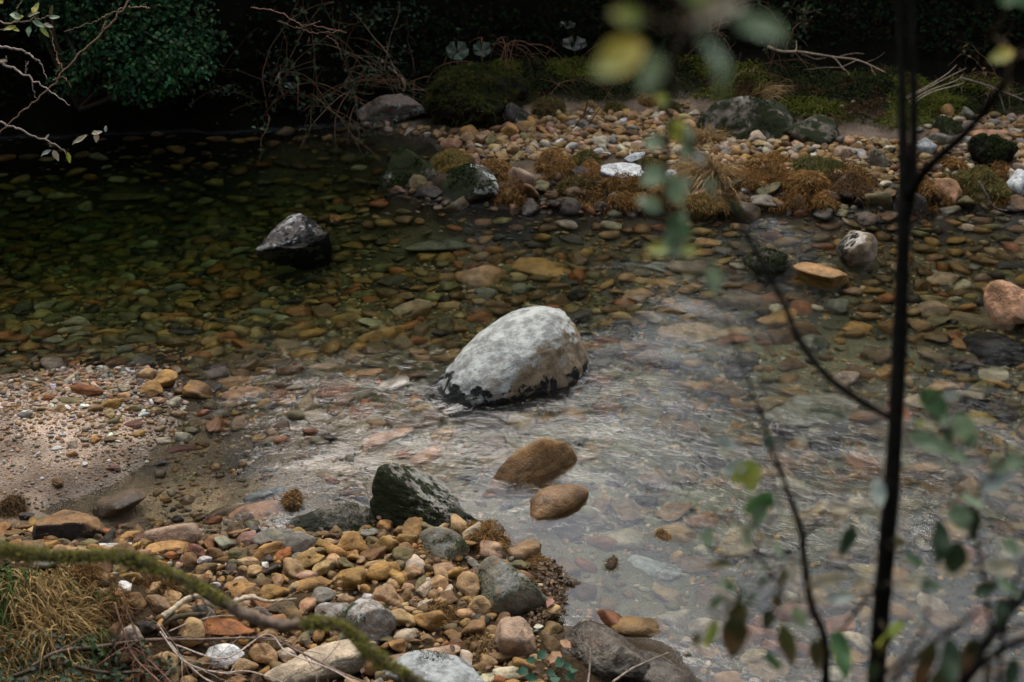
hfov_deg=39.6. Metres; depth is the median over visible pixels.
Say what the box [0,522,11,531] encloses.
cobble
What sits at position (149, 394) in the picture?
pebble
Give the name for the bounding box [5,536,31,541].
cobble
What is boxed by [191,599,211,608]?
cobble
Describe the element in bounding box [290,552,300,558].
cobble
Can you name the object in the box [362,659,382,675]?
cobble
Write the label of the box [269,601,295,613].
cobble
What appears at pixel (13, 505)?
root mat
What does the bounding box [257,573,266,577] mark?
cobble
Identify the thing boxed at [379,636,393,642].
cobble
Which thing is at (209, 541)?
cobble
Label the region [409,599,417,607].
cobble
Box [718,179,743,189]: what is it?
bank rock
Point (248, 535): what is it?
cobble
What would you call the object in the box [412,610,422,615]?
cobble
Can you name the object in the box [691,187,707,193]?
pebble
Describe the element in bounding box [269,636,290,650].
cobble
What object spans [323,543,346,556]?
cobble
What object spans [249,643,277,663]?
cobble
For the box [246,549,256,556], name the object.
cobble
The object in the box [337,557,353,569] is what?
cobble
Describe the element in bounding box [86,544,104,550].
cobble
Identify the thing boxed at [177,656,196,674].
cobble
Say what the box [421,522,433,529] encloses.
cobble
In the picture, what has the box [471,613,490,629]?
cobble
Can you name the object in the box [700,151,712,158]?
pebble
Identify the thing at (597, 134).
pebble
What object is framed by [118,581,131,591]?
cobble
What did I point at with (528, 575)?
cobble
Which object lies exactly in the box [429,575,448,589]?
cobble
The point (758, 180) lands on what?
grass tussock
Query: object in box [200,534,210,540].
cobble
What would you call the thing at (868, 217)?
bank rock
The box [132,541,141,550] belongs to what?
cobble
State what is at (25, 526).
cobble
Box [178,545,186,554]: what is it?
cobble
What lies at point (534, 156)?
pebble
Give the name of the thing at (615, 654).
boulder
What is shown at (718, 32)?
bramble bush
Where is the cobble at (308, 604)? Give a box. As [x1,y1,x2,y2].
[299,597,316,614]
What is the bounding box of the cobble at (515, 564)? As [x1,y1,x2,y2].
[508,560,531,569]
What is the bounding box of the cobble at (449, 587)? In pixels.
[444,584,452,590]
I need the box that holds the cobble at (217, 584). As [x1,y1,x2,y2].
[210,582,220,587]
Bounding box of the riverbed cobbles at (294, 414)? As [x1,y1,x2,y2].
[20,126,1004,659]
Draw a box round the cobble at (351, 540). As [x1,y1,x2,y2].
[337,531,368,553]
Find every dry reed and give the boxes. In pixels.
[907,68,952,96]
[907,68,965,98]
[908,76,961,101]
[918,79,963,99]
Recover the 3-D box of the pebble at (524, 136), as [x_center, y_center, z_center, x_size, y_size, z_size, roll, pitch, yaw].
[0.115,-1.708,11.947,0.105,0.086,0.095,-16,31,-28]
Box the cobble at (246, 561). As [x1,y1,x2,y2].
[237,556,259,567]
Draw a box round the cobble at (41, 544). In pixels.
[33,540,44,548]
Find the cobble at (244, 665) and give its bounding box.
[234,658,258,675]
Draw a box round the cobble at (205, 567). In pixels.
[195,563,216,573]
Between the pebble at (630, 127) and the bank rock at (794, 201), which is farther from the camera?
the pebble at (630, 127)
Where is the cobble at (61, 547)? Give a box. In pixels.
[56,545,67,550]
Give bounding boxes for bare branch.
[0,0,150,132]
[0,45,69,105]
[251,7,346,57]
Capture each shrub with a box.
[0,0,231,111]
[350,0,430,33]
[875,388,1023,681]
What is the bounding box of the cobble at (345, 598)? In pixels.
[336,594,354,603]
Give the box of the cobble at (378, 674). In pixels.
[375,671,388,680]
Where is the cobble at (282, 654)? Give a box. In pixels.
[277,647,296,662]
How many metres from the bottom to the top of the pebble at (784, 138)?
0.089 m
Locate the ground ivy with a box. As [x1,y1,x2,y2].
[0,631,201,681]
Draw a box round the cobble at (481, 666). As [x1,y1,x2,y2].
[472,660,493,672]
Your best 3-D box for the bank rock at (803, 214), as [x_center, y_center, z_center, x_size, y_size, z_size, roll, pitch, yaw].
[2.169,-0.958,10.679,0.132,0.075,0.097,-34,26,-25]
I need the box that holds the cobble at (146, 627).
[134,621,157,633]
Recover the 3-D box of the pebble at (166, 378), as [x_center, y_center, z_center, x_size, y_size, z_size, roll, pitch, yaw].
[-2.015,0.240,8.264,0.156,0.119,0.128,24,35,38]
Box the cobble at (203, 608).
[189,604,215,617]
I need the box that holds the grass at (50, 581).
[0,559,141,681]
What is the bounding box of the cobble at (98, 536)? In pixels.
[93,534,102,539]
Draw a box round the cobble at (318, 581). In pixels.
[288,576,331,592]
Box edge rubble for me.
[404,170,1023,216]
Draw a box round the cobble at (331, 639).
[326,636,339,642]
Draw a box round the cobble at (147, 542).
[139,538,151,548]
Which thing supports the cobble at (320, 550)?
on the ground at (50, 114)
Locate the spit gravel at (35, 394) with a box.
[0,365,188,511]
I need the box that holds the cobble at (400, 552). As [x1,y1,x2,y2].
[392,546,412,562]
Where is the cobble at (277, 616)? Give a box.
[261,614,286,631]
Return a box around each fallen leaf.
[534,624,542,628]
[546,598,553,606]
[550,651,561,662]
[560,639,570,647]
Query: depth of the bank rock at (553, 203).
10.69 m
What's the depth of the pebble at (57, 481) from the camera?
7.28 m
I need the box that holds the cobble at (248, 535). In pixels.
[236,530,255,545]
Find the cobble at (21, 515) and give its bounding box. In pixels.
[18,512,34,519]
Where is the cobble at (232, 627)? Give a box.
[203,617,254,634]
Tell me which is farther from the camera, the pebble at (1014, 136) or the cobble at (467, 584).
the pebble at (1014, 136)
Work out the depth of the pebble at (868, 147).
11.62 m
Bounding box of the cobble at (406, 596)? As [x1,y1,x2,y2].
[401,590,413,601]
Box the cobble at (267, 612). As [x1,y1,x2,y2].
[252,606,273,615]
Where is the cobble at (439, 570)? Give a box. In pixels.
[434,564,447,579]
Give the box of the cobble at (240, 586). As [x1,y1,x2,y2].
[227,578,255,595]
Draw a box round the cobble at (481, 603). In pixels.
[468,595,491,614]
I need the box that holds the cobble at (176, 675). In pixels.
[164,664,180,681]
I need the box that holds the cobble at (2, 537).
[0,535,6,543]
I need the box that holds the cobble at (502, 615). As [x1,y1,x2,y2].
[495,612,510,625]
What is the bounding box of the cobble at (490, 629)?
[484,625,496,633]
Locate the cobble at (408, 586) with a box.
[401,583,414,591]
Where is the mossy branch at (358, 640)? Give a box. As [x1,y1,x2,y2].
[0,540,426,681]
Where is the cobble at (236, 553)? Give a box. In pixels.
[224,548,246,559]
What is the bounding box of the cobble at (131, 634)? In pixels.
[120,624,143,642]
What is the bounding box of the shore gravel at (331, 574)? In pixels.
[0,516,557,681]
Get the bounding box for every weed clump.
[279,487,305,509]
[601,553,618,570]
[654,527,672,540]
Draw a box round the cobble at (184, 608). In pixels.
[177,604,192,612]
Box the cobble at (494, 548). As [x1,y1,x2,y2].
[480,540,502,558]
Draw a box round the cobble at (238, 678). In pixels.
[224,675,246,681]
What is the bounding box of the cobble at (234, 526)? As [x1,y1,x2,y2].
[227,518,243,530]
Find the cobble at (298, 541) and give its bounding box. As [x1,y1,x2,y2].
[282,531,315,553]
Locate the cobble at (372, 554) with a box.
[359,546,385,560]
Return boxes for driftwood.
[161,594,296,619]
[162,612,205,626]
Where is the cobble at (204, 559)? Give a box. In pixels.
[197,556,211,563]
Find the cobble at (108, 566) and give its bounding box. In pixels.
[98,562,112,572]
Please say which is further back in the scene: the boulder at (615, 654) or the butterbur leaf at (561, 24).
the butterbur leaf at (561, 24)
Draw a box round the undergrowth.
[0,0,1023,116]
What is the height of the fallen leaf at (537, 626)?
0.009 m
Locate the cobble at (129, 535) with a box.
[119,531,140,541]
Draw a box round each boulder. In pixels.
[32,510,101,541]
[94,488,145,516]
[142,523,199,542]
[145,540,194,553]
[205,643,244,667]
[259,528,292,540]
[264,639,375,681]
[265,213,322,245]
[288,502,376,532]
[314,602,349,618]
[337,597,397,643]
[356,93,426,126]
[370,463,466,527]
[377,146,437,187]
[384,649,484,681]
[390,645,460,660]
[419,527,469,561]
[421,61,532,129]
[438,306,588,406]
[440,138,461,150]
[442,162,500,203]
[459,125,479,134]
[466,513,476,522]
[474,555,546,615]
[493,438,576,480]
[494,616,536,658]
[500,122,518,136]
[502,103,529,123]
[507,167,534,187]
[530,484,588,518]
[561,620,649,681]
[600,162,643,179]
[624,152,644,162]
[639,649,696,681]
[663,169,677,181]
[695,95,796,139]
[732,201,760,218]
[739,246,789,272]
[783,114,839,144]
[793,262,846,280]
[833,146,849,160]
[836,230,877,262]
[869,149,891,167]
[918,138,937,154]
[928,132,953,145]
[931,114,963,134]
[935,178,961,204]
[940,104,953,116]
[961,106,974,118]
[965,132,1019,167]
[969,129,1007,136]
[983,280,1023,319]
[1006,169,1023,195]
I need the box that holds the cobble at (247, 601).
[234,594,255,605]
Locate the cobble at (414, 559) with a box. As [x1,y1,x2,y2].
[405,554,424,572]
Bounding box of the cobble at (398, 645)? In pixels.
[387,638,407,652]
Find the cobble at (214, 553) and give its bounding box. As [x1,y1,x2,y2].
[206,547,223,559]
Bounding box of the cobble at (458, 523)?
[451,514,466,534]
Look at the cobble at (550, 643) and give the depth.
6.08 m
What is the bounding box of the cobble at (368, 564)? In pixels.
[364,560,381,568]
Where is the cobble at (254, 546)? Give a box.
[243,544,258,550]
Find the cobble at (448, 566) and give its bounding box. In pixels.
[432,562,453,570]
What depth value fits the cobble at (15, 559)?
5.94 m
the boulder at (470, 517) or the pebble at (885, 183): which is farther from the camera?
the pebble at (885, 183)
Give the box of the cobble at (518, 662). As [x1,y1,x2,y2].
[512,657,537,673]
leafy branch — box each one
[0,0,59,36]
[0,121,106,162]
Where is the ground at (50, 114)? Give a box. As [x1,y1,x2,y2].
[0,0,1023,681]
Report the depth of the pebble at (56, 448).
7.52 m
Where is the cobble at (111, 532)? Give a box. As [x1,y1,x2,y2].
[99,528,115,542]
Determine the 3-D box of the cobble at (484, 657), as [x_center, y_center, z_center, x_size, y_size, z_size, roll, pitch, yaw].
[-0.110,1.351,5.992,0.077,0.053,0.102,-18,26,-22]
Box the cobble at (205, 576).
[198,573,208,584]
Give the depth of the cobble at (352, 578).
6.41 m
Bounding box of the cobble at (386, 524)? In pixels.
[377,519,392,530]
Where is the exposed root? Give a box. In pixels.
[378,57,405,91]
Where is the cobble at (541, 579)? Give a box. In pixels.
[538,577,554,586]
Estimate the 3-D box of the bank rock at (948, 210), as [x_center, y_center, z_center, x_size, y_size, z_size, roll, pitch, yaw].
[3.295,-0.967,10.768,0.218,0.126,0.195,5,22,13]
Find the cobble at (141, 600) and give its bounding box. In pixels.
[127,592,146,611]
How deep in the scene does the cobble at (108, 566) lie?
6.08 m
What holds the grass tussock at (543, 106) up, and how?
on the ground at (50, 114)
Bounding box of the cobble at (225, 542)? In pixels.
[213,535,235,549]
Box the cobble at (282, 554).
[276,547,291,561]
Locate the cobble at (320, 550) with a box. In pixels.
[314,547,325,554]
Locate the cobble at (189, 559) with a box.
[180,552,197,566]
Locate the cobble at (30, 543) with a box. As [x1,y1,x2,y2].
[21,540,45,546]
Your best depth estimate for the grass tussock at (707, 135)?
11.73 m
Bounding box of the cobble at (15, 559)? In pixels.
[0,557,23,563]
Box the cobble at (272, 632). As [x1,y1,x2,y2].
[258,629,277,637]
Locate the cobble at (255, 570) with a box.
[246,565,261,577]
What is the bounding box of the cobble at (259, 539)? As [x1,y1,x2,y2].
[252,533,273,547]
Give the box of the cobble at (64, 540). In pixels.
[58,538,70,544]
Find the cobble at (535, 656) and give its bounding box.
[529,654,540,661]
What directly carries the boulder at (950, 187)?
on the ground at (50, 114)
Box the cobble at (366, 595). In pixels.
[362,593,371,597]
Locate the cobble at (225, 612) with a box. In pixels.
[215,609,239,620]
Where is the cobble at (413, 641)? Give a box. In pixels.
[406,638,420,643]
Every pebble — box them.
[1,375,11,380]
[18,410,32,417]
[21,381,36,386]
[35,405,45,410]
[41,394,54,399]
[52,446,64,450]
[52,477,63,487]
[53,404,66,412]
[56,397,84,403]
[58,432,66,435]
[66,438,77,448]
[66,450,78,456]
[70,384,104,396]
[78,367,86,371]
[80,404,89,408]
[80,438,89,441]
[81,426,90,431]
[82,442,89,446]
[88,404,103,411]
[90,435,101,442]
[97,423,105,427]
[100,373,107,378]
[100,398,123,408]
[103,408,115,418]
[103,436,117,441]
[106,464,120,471]
[109,416,120,422]
[110,370,118,373]
[117,392,130,398]
[118,384,130,391]
[123,420,144,428]
[127,405,140,411]
[130,395,138,399]
[132,429,144,437]
[136,368,156,378]
[136,378,143,383]
[138,412,149,416]
[140,380,162,393]
[142,390,160,397]
[149,407,162,414]
[153,397,165,403]
[154,369,177,387]
[154,425,165,431]
[155,437,170,443]
[155,461,170,465]
[158,418,166,425]
[166,396,180,407]
[169,410,187,419]
[174,387,182,394]
[401,123,409,128]
[404,127,414,135]
[423,132,430,136]
[459,132,474,142]
[471,153,480,163]
[475,134,486,143]
[485,134,495,144]
[492,146,499,153]
[495,135,507,141]
[495,151,508,157]
[497,157,510,161]
[500,140,510,145]
[506,143,519,154]
[514,151,524,157]
[520,132,530,140]
[527,153,540,160]
[530,140,538,148]
[536,125,546,132]
[565,142,578,150]
[572,127,579,132]
[577,119,587,127]
[578,144,589,149]
[583,138,592,144]
[584,124,597,128]
[593,136,609,147]
[594,131,601,136]
[599,154,607,159]
[600,124,612,130]
[608,144,618,148]
[615,148,628,157]
[616,144,630,153]
[617,135,632,142]
[619,118,626,124]
[622,129,637,136]
[625,125,638,130]
[629,143,638,151]
[635,142,647,148]
[640,132,650,137]
[653,150,661,158]
[656,128,665,134]
[672,144,679,151]
[688,109,699,116]
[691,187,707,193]
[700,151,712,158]
[702,141,713,148]
[719,141,729,147]
[721,147,730,155]
[721,154,735,162]
[736,161,744,166]
[739,143,746,149]
[741,187,750,192]
[748,130,766,141]
[749,149,758,154]
[753,140,764,147]
[779,135,789,141]
[792,140,805,146]
[792,144,803,152]
[820,143,829,149]
[835,136,844,143]
[855,149,866,156]
[865,144,877,150]
[868,171,882,179]
[872,137,879,144]
[877,138,891,146]
[879,150,889,154]
[880,175,894,180]
[880,180,891,186]
[882,145,895,152]
[885,153,893,159]
[918,158,925,164]
[923,124,931,127]
[926,128,938,135]
[950,151,963,156]
[953,116,963,122]
[958,143,966,148]
[974,124,985,129]
[987,119,1001,125]
[994,123,1007,129]
[996,170,1006,177]
[1007,168,1014,178]
[1008,128,1022,132]
[1011,134,1023,139]
[1011,163,1021,169]
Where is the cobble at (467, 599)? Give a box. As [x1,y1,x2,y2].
[458,596,471,604]
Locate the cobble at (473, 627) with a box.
[460,616,485,638]
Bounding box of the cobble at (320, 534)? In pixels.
[312,530,338,538]
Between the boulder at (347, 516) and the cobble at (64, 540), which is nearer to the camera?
the cobble at (64, 540)
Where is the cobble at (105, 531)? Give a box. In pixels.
[102,527,118,537]
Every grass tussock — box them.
[429,148,474,173]
[481,157,512,180]
[530,95,567,119]
[533,147,577,173]
[554,173,606,197]
[569,149,603,166]
[577,100,597,111]
[581,159,600,175]
[603,101,626,113]
[604,179,645,193]
[621,191,663,213]
[634,157,663,166]
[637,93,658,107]
[646,182,678,204]
[658,100,684,113]
[661,147,757,201]
[674,192,739,218]
[675,122,738,148]
[729,166,771,194]
[751,74,797,101]
[757,151,794,163]
[774,169,830,198]
[790,154,845,174]
[806,189,841,211]
[827,171,879,203]
[918,176,940,205]
[938,155,970,172]
[939,172,955,178]
[953,164,1011,208]
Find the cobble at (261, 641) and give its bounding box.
[252,633,266,642]
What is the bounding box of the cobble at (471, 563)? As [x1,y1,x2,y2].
[467,559,478,567]
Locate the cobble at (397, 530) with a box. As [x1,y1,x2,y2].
[393,526,402,535]
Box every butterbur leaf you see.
[285,82,296,93]
[446,41,468,64]
[473,40,490,62]
[559,21,574,33]
[562,36,586,54]
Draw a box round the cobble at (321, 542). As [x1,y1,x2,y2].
[317,539,332,546]
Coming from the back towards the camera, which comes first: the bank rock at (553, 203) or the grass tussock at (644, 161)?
the grass tussock at (644, 161)
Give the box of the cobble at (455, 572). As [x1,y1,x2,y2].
[448,567,467,578]
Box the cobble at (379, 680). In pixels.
[373,678,383,681]
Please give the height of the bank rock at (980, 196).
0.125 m
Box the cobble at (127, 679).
[122,668,143,681]
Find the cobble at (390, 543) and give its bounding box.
[372,536,398,551]
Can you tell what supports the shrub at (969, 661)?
on the ground at (50, 114)
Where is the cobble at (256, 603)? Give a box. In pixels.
[248,594,271,608]
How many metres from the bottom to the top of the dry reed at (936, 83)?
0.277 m
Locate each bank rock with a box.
[390,185,405,193]
[407,174,427,189]
[414,185,442,198]
[446,196,470,210]
[502,189,513,201]
[509,203,518,213]
[521,183,538,200]
[521,198,539,215]
[534,180,550,192]
[544,191,559,198]
[547,200,560,207]
[559,197,583,215]
[563,186,587,197]
[573,166,590,174]
[592,201,613,212]
[594,181,606,188]
[604,190,625,204]
[639,204,663,216]
[680,206,692,216]
[685,186,691,197]
[714,189,729,196]
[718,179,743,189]
[732,193,750,201]
[748,194,776,209]
[754,182,780,195]
[773,197,787,212]
[788,195,807,211]
[793,209,808,216]
[810,207,832,221]
[824,190,842,202]
[834,209,848,217]
[852,198,864,207]
[854,212,879,222]
[865,191,893,207]
[871,185,882,192]
[883,188,897,197]
[893,193,926,210]
[920,192,941,203]
[938,205,961,214]
[957,196,975,207]
[976,192,992,205]
[1007,195,1023,211]
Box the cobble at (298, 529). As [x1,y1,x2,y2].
[292,527,305,531]
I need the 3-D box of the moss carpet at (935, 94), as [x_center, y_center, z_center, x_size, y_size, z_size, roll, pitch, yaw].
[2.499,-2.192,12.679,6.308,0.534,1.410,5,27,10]
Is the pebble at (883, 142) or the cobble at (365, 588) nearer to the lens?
the cobble at (365, 588)
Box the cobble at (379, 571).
[366,561,400,580]
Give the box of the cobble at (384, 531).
[378,529,389,534]
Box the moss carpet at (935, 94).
[482,50,1023,131]
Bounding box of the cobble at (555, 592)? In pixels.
[549,591,564,600]
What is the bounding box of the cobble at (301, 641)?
[296,632,310,646]
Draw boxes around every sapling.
[692,319,856,681]
[708,0,1023,681]
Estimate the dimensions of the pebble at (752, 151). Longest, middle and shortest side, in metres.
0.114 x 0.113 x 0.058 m
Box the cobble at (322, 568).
[312,559,334,576]
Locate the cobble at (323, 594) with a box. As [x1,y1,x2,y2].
[310,587,335,604]
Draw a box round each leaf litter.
[9,516,562,681]
[526,557,571,628]
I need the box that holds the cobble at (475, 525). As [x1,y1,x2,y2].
[462,522,482,538]
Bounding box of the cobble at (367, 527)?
[359,525,372,530]
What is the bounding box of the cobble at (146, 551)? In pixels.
[136,549,150,556]
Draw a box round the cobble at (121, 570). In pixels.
[112,564,129,574]
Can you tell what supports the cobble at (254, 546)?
on the ground at (50, 114)
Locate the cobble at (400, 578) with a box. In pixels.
[388,569,407,586]
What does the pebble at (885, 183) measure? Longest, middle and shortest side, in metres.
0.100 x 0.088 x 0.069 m
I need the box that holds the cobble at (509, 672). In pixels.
[492,666,519,680]
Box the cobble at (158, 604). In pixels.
[145,594,170,613]
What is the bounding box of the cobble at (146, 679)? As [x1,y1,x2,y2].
[139,674,157,681]
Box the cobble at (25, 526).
[17,524,30,529]
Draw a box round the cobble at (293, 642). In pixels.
[288,636,296,645]
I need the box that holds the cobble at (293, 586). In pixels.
[288,581,298,593]
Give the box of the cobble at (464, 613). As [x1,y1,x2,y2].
[454,608,474,617]
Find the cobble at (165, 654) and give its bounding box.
[156,651,178,667]
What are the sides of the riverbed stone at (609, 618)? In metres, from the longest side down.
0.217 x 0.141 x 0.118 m
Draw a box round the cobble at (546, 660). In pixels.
[544,657,554,666]
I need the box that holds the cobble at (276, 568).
[262,564,282,574]
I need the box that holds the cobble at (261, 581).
[252,578,271,587]
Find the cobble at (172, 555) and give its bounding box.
[164,551,177,559]
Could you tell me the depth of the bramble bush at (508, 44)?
12.94 m
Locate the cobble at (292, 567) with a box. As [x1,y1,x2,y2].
[282,557,304,578]
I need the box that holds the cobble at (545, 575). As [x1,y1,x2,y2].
[538,562,550,577]
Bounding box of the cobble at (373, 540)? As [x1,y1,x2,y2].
[366,536,377,546]
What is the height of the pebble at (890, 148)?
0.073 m
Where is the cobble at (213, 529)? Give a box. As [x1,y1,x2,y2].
[207,528,219,531]
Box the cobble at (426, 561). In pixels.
[424,559,433,565]
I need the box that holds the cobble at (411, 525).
[402,517,422,538]
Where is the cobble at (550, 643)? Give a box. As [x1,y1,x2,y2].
[541,633,560,654]
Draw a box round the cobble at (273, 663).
[267,660,282,669]
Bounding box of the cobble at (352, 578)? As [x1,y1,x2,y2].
[332,567,365,589]
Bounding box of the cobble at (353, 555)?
[345,549,358,560]
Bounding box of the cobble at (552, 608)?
[540,603,560,620]
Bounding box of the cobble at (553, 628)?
[541,621,564,636]
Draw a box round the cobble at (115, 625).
[98,622,121,643]
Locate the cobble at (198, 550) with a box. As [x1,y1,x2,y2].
[187,543,205,557]
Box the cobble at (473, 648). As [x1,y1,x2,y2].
[468,640,481,652]
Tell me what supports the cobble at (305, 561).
on the ground at (50, 114)
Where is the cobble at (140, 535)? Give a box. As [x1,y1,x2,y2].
[133,533,142,542]
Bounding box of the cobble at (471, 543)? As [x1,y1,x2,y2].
[465,540,476,547]
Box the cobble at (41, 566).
[33,561,59,568]
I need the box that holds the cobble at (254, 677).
[249,672,261,681]
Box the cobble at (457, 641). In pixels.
[449,638,467,651]
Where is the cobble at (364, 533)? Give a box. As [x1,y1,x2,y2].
[359,528,378,538]
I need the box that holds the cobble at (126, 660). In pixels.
[114,650,137,666]
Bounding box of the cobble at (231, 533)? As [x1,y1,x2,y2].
[228,528,249,537]
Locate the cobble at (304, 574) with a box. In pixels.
[296,571,320,579]
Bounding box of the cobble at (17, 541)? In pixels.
[8,539,21,545]
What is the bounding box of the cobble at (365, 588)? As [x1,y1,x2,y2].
[359,584,370,593]
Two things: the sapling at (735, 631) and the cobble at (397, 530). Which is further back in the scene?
the cobble at (397, 530)
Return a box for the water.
[0,125,1023,681]
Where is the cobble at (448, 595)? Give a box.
[440,590,457,603]
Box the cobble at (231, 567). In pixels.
[224,561,236,575]
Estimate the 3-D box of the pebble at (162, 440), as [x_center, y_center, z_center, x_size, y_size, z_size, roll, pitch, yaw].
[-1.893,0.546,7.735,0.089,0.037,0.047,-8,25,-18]
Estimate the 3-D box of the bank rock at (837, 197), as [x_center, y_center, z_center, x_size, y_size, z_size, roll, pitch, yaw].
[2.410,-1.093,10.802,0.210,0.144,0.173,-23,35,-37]
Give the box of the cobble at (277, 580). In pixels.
[271,575,283,586]
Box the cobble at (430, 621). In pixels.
[414,610,443,631]
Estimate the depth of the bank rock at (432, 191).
10.96 m
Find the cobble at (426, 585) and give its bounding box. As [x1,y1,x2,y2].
[416,581,431,597]
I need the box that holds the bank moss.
[489,154,1023,216]
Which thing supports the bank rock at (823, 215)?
on the ground at (50, 114)
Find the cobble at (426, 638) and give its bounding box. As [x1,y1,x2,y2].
[420,634,435,642]
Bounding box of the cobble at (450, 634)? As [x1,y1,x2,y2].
[443,629,461,639]
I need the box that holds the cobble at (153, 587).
[148,581,160,593]
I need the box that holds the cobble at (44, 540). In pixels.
[38,539,60,544]
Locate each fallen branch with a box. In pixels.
[767,40,885,74]
[960,77,1023,110]
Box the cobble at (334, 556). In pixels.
[325,553,340,568]
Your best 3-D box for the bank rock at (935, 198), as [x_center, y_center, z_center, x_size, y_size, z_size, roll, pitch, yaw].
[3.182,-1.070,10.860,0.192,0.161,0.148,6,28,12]
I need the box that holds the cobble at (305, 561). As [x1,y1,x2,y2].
[296,550,324,569]
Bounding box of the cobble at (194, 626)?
[177,617,204,646]
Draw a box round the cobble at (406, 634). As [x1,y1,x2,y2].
[393,628,419,640]
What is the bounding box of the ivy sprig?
[517,650,577,681]
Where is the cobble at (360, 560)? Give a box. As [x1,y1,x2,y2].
[356,556,364,564]
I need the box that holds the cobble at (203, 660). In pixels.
[191,655,209,677]
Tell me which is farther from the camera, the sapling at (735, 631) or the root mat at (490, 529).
the root mat at (490, 529)
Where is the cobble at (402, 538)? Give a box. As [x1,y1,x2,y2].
[395,534,417,544]
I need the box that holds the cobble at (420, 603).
[417,599,432,607]
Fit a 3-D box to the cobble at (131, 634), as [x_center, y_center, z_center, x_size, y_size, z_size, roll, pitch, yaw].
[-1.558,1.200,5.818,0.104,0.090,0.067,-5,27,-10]
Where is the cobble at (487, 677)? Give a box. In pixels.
[480,673,494,681]
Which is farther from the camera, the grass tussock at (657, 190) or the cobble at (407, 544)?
the grass tussock at (657, 190)
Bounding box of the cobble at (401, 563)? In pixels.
[394,560,405,570]
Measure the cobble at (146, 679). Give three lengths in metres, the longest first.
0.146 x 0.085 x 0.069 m
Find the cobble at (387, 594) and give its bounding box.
[371,584,403,607]
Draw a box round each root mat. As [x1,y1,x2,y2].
[0,491,31,519]
[58,562,115,599]
[86,582,147,643]
[135,566,188,601]
[424,597,463,624]
[459,517,514,557]
[462,630,497,660]
[525,552,553,572]
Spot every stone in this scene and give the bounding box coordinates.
[171,365,181,372]
[182,380,209,396]
[205,418,220,432]
[230,416,244,427]
[298,392,313,405]
[303,412,317,417]
[330,214,340,220]
[506,538,541,560]
[570,578,580,586]
[597,609,621,627]
[610,616,660,636]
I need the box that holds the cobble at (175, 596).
[163,588,181,602]
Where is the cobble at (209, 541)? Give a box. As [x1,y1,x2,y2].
[202,535,215,548]
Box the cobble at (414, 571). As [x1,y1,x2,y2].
[401,565,421,578]
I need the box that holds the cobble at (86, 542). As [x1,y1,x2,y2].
[78,538,98,545]
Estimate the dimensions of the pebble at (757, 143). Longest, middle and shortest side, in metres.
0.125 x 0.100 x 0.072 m
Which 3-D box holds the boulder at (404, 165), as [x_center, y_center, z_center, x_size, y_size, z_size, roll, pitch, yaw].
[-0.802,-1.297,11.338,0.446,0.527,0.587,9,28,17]
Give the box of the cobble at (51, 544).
[44,540,57,549]
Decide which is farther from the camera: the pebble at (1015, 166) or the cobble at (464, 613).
the pebble at (1015, 166)
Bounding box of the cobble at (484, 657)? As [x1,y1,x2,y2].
[479,653,497,665]
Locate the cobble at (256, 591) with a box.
[242,586,261,597]
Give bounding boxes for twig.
[11,622,175,681]
[31,631,365,681]
[96,627,170,681]
[101,586,150,671]
[106,602,178,681]
[146,617,296,681]
[157,623,247,681]
[168,609,309,631]
[176,631,353,681]
[256,590,298,610]
[565,84,614,127]
[587,648,590,681]
[592,0,785,93]
[612,652,668,681]
[978,181,1019,210]
[989,0,1023,95]
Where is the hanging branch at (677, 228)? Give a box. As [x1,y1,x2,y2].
[637,25,741,295]
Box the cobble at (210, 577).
[193,574,213,580]
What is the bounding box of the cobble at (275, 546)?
[253,541,283,559]
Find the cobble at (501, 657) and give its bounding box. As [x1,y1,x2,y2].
[487,652,512,662]
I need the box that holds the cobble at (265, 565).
[262,562,268,568]
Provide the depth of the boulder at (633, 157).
11.41 m
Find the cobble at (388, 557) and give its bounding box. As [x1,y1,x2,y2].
[384,553,391,560]
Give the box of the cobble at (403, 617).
[391,609,415,626]
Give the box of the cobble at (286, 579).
[271,573,288,583]
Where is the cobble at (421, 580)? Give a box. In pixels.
[415,575,425,589]
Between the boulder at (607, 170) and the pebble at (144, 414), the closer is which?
the pebble at (144, 414)
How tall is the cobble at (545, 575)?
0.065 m
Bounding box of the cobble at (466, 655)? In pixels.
[460,649,472,665]
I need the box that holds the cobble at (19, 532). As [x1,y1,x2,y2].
[4,529,24,536]
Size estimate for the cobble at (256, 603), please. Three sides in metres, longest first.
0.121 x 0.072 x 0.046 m
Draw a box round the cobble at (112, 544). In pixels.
[99,542,131,546]
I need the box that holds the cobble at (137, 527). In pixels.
[131,524,144,533]
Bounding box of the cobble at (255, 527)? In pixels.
[246,525,260,533]
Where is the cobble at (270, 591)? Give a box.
[261,584,289,599]
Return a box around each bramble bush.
[184,0,397,162]
[211,4,423,161]
[289,0,429,142]
[298,1,434,143]
[347,11,478,100]
[469,36,570,71]
[515,38,614,99]
[627,6,688,87]
[682,0,831,86]
[689,0,776,57]
[748,1,822,77]
[816,92,892,126]
[948,41,1023,115]
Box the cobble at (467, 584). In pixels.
[456,571,480,596]
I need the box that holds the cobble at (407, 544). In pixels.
[398,542,414,551]
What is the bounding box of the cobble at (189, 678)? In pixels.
[179,675,196,681]
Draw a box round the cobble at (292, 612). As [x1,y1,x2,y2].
[282,606,302,634]
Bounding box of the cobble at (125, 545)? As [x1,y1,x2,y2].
[111,541,135,552]
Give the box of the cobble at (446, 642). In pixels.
[441,640,449,645]
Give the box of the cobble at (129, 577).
[119,572,142,583]
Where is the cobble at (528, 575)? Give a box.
[517,570,535,580]

